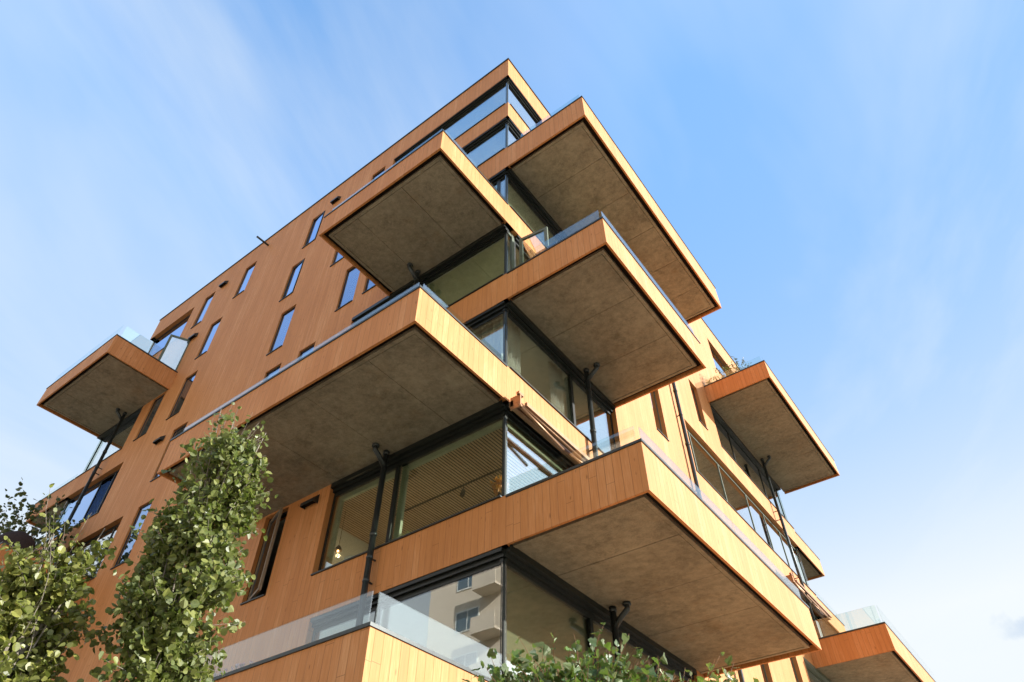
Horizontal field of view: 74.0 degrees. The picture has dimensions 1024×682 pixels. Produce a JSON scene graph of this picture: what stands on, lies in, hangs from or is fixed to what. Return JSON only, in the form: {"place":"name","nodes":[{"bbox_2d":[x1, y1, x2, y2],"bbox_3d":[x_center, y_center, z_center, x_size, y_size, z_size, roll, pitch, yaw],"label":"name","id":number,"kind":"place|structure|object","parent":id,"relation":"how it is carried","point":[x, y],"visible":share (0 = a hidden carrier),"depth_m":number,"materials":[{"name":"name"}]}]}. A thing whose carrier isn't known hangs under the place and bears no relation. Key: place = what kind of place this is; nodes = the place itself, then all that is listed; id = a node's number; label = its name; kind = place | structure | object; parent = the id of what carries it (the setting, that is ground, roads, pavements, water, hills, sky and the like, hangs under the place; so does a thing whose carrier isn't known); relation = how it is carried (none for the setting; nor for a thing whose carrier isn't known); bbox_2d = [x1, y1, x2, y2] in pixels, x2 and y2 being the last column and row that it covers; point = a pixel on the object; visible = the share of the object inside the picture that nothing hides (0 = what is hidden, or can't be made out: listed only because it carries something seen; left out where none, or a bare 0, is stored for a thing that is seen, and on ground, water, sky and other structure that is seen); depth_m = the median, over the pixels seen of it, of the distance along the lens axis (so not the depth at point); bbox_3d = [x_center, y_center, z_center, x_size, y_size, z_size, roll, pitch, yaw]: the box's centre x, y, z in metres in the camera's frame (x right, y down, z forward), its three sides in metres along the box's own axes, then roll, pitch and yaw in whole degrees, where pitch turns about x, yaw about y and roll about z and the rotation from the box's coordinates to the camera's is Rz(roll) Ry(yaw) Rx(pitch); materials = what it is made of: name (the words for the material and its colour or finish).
{"place":"outdoors","nodes":[
{"label":"outdoors","id":0,"kind":"place"},
{"bbox_2d":[0,477,82,559],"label":"tree","id":1,"kind":"object","parent":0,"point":[34,531],"visible":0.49,"depth_m":22.16,"materials":[{"name":"green plant"}]},
{"bbox_2d":[0,0,1023,681],"label":"sky","id":2,"kind":"structure","parent":0,"point":[845,177],"materials":[{"name":"blue"}]},
{"label":"ground","id":3,"kind":"structure","parent":0,"visible":0},
{"bbox_2d":[0,483,116,681],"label":"columnar tree","id":4,"kind":"object","parent":3,"relation":"on","point":[33,648],"visible":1,"depth_m":4.28,"materials":[{"name":"green plant"}]},
{"bbox_2d":[82,402,277,681],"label":"columnar tree","id":5,"kind":"object","parent":3,"relation":"on","point":[160,623],"visible":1,"depth_m":4.59,"materials":[{"name":"green plant"}]},
{"bbox_2d":[0,58,936,681],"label":"apartment building","id":6,"kind":"structure","parent":3,"relation":"on","point":[360,368],"depth_m":15.68,"materials":[{"name":"brown wood"}]},
{"bbox_2d":[0,531,36,553],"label":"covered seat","id":7,"kind":"object","parent":6,"relation":"on","point":[25,539],"visible":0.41,"depth_m":20.60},
{"bbox_2d":[41,469,119,545],"bbox_3d":[-15.702,6.058,24.866,4.090,2.119,0.275,-28,-52,25],"label":"window","id":8,"kind":"structure","parent":6,"relation":"in","point":[95,496],"depth_m":24.98,"materials":[{"name":"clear glass"}]},
{"bbox_2d":[68,522,120,579],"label":"window","id":9,"kind":"structure","parent":6,"relation":"in","point":[108,534],"depth_m":22.00,"materials":[{"name":"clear glass"}]},
{"bbox_2d":[75,406,142,478],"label":"window","id":10,"kind":"structure","parent":6,"relation":"in","point":[123,432],"depth_m":27.48,"materials":[{"name":"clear glass"}]},
{"bbox_2d":[110,501,152,569],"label":"window","id":11,"kind":"structure","parent":6,"relation":"in","point":[125,552],"depth_m":20.38,"materials":[{"name":"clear glass"}]},
{"bbox_2d":[133,394,164,440],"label":"window","id":12,"kind":"structure","parent":6,"relation":"in","point":[157,402],"depth_m":26.04,"materials":[{"name":"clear glass"}]},
{"bbox_2d":[150,424,186,481],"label":"window","id":13,"kind":"structure","parent":6,"relation":"in","point":[180,430],"depth_m":23.15,"materials":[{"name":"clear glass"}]},
{"bbox_2d":[149,314,190,355],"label":"window","id":14,"kind":"structure","parent":6,"relation":"in","point":[160,342],"depth_m":31.79,"materials":[{"name":"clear glass"}]},
{"bbox_2d":[158,334,189,369],"bbox_3d":[-13.854,0.718,27.578,0.840,2.460,0.050,19,-49,-18],"label":"balcony door","id":15,"kind":"structure","parent":6,"relation":"in","point":[174,350],"depth_m":27.85,"materials":[{"name":"glass"}]},
{"bbox_2d":[166,373,196,419],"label":"window","id":16,"kind":"structure","parent":6,"relation":"in","point":[188,383],"depth_m":25.18,"materials":[{"name":"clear glass"}]},
{"bbox_2d":[190,293,214,328],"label":"window","id":17,"kind":"structure","parent":6,"relation":"in","point":[206,305],"depth_m":30.21,"materials":[{"name":"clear glass"}]},
{"bbox_2d":[194,319,220,359],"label":"window","id":18,"kind":"structure","parent":6,"relation":"in","point":[214,327],"depth_m":27.31,"materials":[{"name":"blue glass"}]},
{"bbox_2d":[213,660,252,676],"bbox_3d":[-3.954,4.787,9.293,1.100,0.637,0.212,-28,-52,25],"label":"flower box","id":19,"kind":"object","parent":6,"relation":"on","point":[236,666],"visible":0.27,"depth_m":9.40,"materials":[{"name":"metal"}]},
{"bbox_2d":[232,263,255,298],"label":"window","id":20,"kind":"structure","parent":6,"relation":"in","point":[248,273],"depth_m":29.03,"materials":[{"name":"blue glass"}]},
{"bbox_2d":[240,508,287,604],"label":"window","id":21,"kind":"structure","parent":6,"relation":"in","point":[260,571],"depth_m":15.09,"materials":[{"name":"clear glass"}]},
{"bbox_2d":[265,365,280,380],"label":"window","id":22,"kind":"structure","parent":6,"relation":"in","point":[276,370],"depth_m":21.21,"materials":[{"name":"blue glass"}]},
{"bbox_2d":[266,306,295,355],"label":"window","id":23,"kind":"structure","parent":6,"relation":"in","point":[280,335],"depth_m":22.86,"materials":[{"name":"blue glass"}]},
{"bbox_2d":[279,259,304,301],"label":"window","id":24,"kind":"structure","parent":6,"relation":"in","point":[290,287],"depth_m":25.14,"materials":[{"name":"blue glass"}]},
{"bbox_2d":[299,344,314,359],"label":"window","id":25,"kind":"structure","parent":6,"relation":"in","point":[310,349],"depth_m":20.55,"materials":[{"name":"blue glass"}]},
{"bbox_2d":[301,211,324,248],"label":"window","id":26,"kind":"structure","parent":6,"relation":"in","point":[316,224],"depth_m":27.15,"materials":[{"name":"blue glass"}]},
{"bbox_2d":[330,251,343,266],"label":"window","id":27,"kind":"structure","parent":6,"relation":"in","point":[338,257],"depth_m":23.65,"materials":[{"name":"blue glass"}]},
{"bbox_2d":[334,511,345,552],"bbox_3d":[-3.838,4.284,15.314,0.180,1.035,0.177,-28,-52,25],"label":"pendant lamp","id":28,"kind":"object","parent":6,"relation":"hanging from","point":[338,549],"visible":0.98,"depth_m":15.03,"materials":[{"name":"black metal"}]},
{"bbox_2d":[334,267,359,311],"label":"window","id":29,"kind":"structure","parent":6,"relation":"in","point":[348,291],"depth_m":21.46,"materials":[{"name":"blue glass"}]},
{"bbox_2d":[362,279,375,293],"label":"window","id":30,"kind":"structure","parent":6,"relation":"in","point":[369,285],"depth_m":20.56,"materials":[{"name":"blue glass"}]},
{"bbox_2d":[372,168,384,180],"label":"window","id":31,"kind":"structure","parent":6,"relation":"in","point":[382,171],"depth_m":26.38,"materials":[{"name":"blue glass"}]},
{"bbox_2d":[310,546,507,641],"bbox_3d":[-1.953,5.083,11.222,4.550,2.129,0.235,-28,-52,25],"label":"window","id":32,"kind":"structure","parent":6,"relation":"in","point":[490,560],"depth_m":11.78,"materials":[{"name":"black metal"}]},
{"bbox_2d":[310,400,508,575],"bbox_3d":[-2.059,2.984,13.473,4.800,2.184,0.235,-28,-52,25],"label":"window","id":33,"kind":"structure","parent":6,"relation":"in","point":[490,415],"depth_m":13.87,"materials":[{"name":"black metal"}]},
{"bbox_2d":[352,223,508,324],"bbox_3d":[-2.362,-1.054,17.937,5.550,2.124,0.271,-28,-52,25],"label":"window","id":34,"kind":"structure","parent":6,"relation":"in","point":[487,266],"depth_m":17.73,"materials":[{"name":"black glass"}]},
{"bbox_2d":[394,77,508,162],"bbox_3d":[-2.327,-7.362,24.290,5.390,2.139,0.235,-28,-52,25],"label":"window","id":35,"kind":"structure","parent":6,"relation":"in","point":[494,98],"depth_m":24.14,"materials":[{"name":"clear glass"}]},
{"bbox_2d":[460,486,464,496],"bbox_3d":[-1.069,3.261,14.781,0.104,0.338,0.196,-4,-46,4],"label":"spotlight","id":36,"kind":"object","parent":6,"relation":"attached to","point":[462,493],"visible":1,"depth_m":14.65,"materials":[{"name":"black metal"}]},
{"bbox_2d":[461,117,508,166],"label":"window","id":37,"kind":"structure","parent":6,"relation":"in","point":[474,147],"depth_m":21.90,"materials":[{"name":"clear glass"}]},
{"bbox_2d":[463,301,508,331],"bbox_3d":[-1.664,0.666,15.414,3.800,2.089,0.235,-28,-52,25],"label":"window frame","id":38,"kind":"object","parent":6,"relation":"in","point":[496,311],"depth_m":15.51,"materials":[{"name":"black metal"}]},
{"bbox_2d":[474,316,502,359],"bbox_3d":[-0.533,0.303,15.075,0.913,2.000,0.111,-28,-52,25],"label":"curtain","id":39,"kind":"object","parent":6,"relation":"hanging from","point":[490,336],"visible":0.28,"depth_m":15.40,"materials":[{"name":"white fabric"}]},
{"bbox_2d":[488,169,508,194],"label":"window","id":40,"kind":"structure","parent":6,"relation":"in","point":[499,177],"depth_m":19.49,"materials":[{"name":"black metal"}]},
{"bbox_2d":[489,475,509,496],"bbox_3d":[-0.230,2.723,12.193,0.368,0.614,0.377,-28,-52,25],"label":"flower vase","id":41,"kind":"object","parent":6,"relation":"on","point":[497,488],"visible":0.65,"depth_m":12.25,"materials":[{"name":"orange plant"}]},
{"bbox_2d":[505,118,522,145],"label":"window","id":42,"kind":"structure","parent":6,"relation":"in","point":[514,133],"depth_m":21.71,"materials":[{"name":"clear glass"}]},
{"bbox_2d":[508,319,520,374],"bbox_3d":[0.025,0.316,15.089,0.112,2.000,0.583,-28,-52,25],"label":"curtain","id":43,"kind":"object","parent":6,"relation":"hanging from","point":[514,359],"visible":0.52,"depth_m":15.25,"materials":[{"name":"white fabric"}]},
{"bbox_2d":[504,231,534,266],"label":"window","id":44,"kind":"structure","parent":6,"relation":"in","point":[528,253],"depth_m":17.65,"materials":[{"name":"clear glass"}]},
{"bbox_2d":[505,77,541,129],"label":"window","id":45,"kind":"structure","parent":6,"relation":"in","point":[518,102],"depth_m":24.04,"materials":[{"name":"clear glass"}]},
{"bbox_2d":[519,226,548,264],"bbox_3d":[0.546,-2.130,16.740,0.806,1.780,0.055,-22,-50,20],"label":"balcony door","id":46,"kind":"structure","parent":6,"relation":"in","point":[545,229],"depth_m":17.17,"materials":[{"name":"grey metal"}]},
{"bbox_2d":[504,168,567,245],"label":"window","id":47,"kind":"structure","parent":6,"relation":"in","point":[520,199],"depth_m":19.73,"materials":[{"name":"clear glass"}]},
{"bbox_2d":[501,403,574,469],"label":"window","id":48,"kind":"structure","parent":6,"relation":"in","point":[513,418],"depth_m":13.73,"materials":[{"name":"black metal"}]},
{"bbox_2d":[535,242,556,254],"bbox_3d":[1.019,-1.656,15.884,0.600,0.970,0.760,-28,-52,25],"label":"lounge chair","id":49,"kind":"object","parent":6,"relation":"on","point":[545,248],"visible":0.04,"depth_m":15.99,"materials":[{"name":"fabric"}]},
{"bbox_2d":[548,361,565,416],"bbox_3d":[1.071,1.318,16.074,0.112,2.000,0.525,-28,-52,25],"label":"curtain","id":50,"kind":"object","parent":6,"relation":"hanging from","point":[556,388],"visible":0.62,"depth_m":16.23,"materials":[{"name":"white fabric"}]},
{"bbox_2d":[503,299,615,453],"bbox_3d":[1.272,1.169,15.950,0.235,2.139,4.650,-28,-52,25],"label":"window","id":51,"kind":"structure","parent":6,"relation":"in","point":[603,408],"depth_m":16.45,"materials":[{"name":"black metal"}]},
{"bbox_2d":[500,544,696,681],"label":"window","id":52,"kind":"structure","parent":6,"relation":"in","point":[532,614],"depth_m":11.63,"materials":[{"name":"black glass"}]},
{"bbox_2d":[650,391,668,441],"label":"window","id":53,"kind":"structure","parent":6,"relation":"in","point":[653,399],"depth_m":21.17,"materials":[{"name":"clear glass"}]},
{"bbox_2d":[690,386,707,429],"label":"window","id":54,"kind":"structure","parent":6,"relation":"in","point":[693,394],"depth_m":25.78,"materials":[{"name":"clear glass"}]},
{"bbox_2d":[710,348,729,376],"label":"window","id":55,"kind":"structure","parent":6,"relation":"in","point":[718,364],"depth_m":33.31,"materials":[{"name":"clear glass"}]},
{"bbox_2d":[713,367,733,380],"bbox_3d":[8.880,1.732,27.875,0.981,1.513,1.062,-28,-52,25],"label":"potted shrub","id":56,"kind":"object","parent":6,"relation":"on","point":[723,372],"visible":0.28,"depth_m":28.12,"materials":[{"name":"green plant"}]},
{"bbox_2d":[721,356,751,372],"bbox_3d":[9.412,1.386,28.018,1.220,2.198,1.119,3,-46,-3],"label":"potted shrub","id":57,"kind":"object","parent":6,"relation":"on","point":[736,369],"visible":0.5,"depth_m":28.26,"materials":[{"name":"green plant"}]},
{"bbox_2d":[686,428,815,594],"bbox_3d":[9.034,6.553,25.422,0.275,2.119,10.970,-28,-52,25],"label":"window","id":58,"kind":"structure","parent":6,"relation":"in","point":[706,465],"depth_m":25.06,"materials":[{"name":"clear glass"}]},
{"bbox_2d":[710,404,793,528],"bbox_3d":[10.064,5.426,28.562,0.275,2.119,7.500,-28,-52,25],"label":"window","id":59,"kind":"structure","parent":6,"relation":"in","point":[730,442],"depth_m":28.62,"materials":[{"name":"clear glass"}]},
{"bbox_2d":[760,664,767,681],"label":"window","id":60,"kind":"structure","parent":6,"relation":"in","point":[762,666],"depth_m":18.84,"materials":[{"name":"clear glass"}]},
{"bbox_2d":[790,657,798,681],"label":"window","id":61,"kind":"structure","parent":6,"relation":"in","point":[791,660],"depth_m":21.28,"materials":[{"name":"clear glass"}]},
{"bbox_2d":[803,657,831,681],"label":"window","id":62,"kind":"structure","parent":6,"relation":"in","point":[815,675],"depth_m":22.86,"materials":[{"name":"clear glass"}]},
{"bbox_2d":[813,613,823,636],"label":"window","id":63,"kind":"structure","parent":6,"relation":"in","point":[816,618],"depth_m":26.65,"materials":[{"name":"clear glass"}]},
{"bbox_2d":[462,622,702,681],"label":"flowering shrub","id":64,"kind":"object","parent":3,"relation":"on","point":[602,670],"visible":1,"depth_m":3.89,"materials":[{"name":"green plant"}]},
{"bbox_2d":[630,652,758,681],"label":"flowering shrub","id":65,"kind":"object","parent":3,"relation":"on","point":[728,661],"visible":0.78,"depth_m":4.01,"materials":[{"name":"green plant"}]}
]}

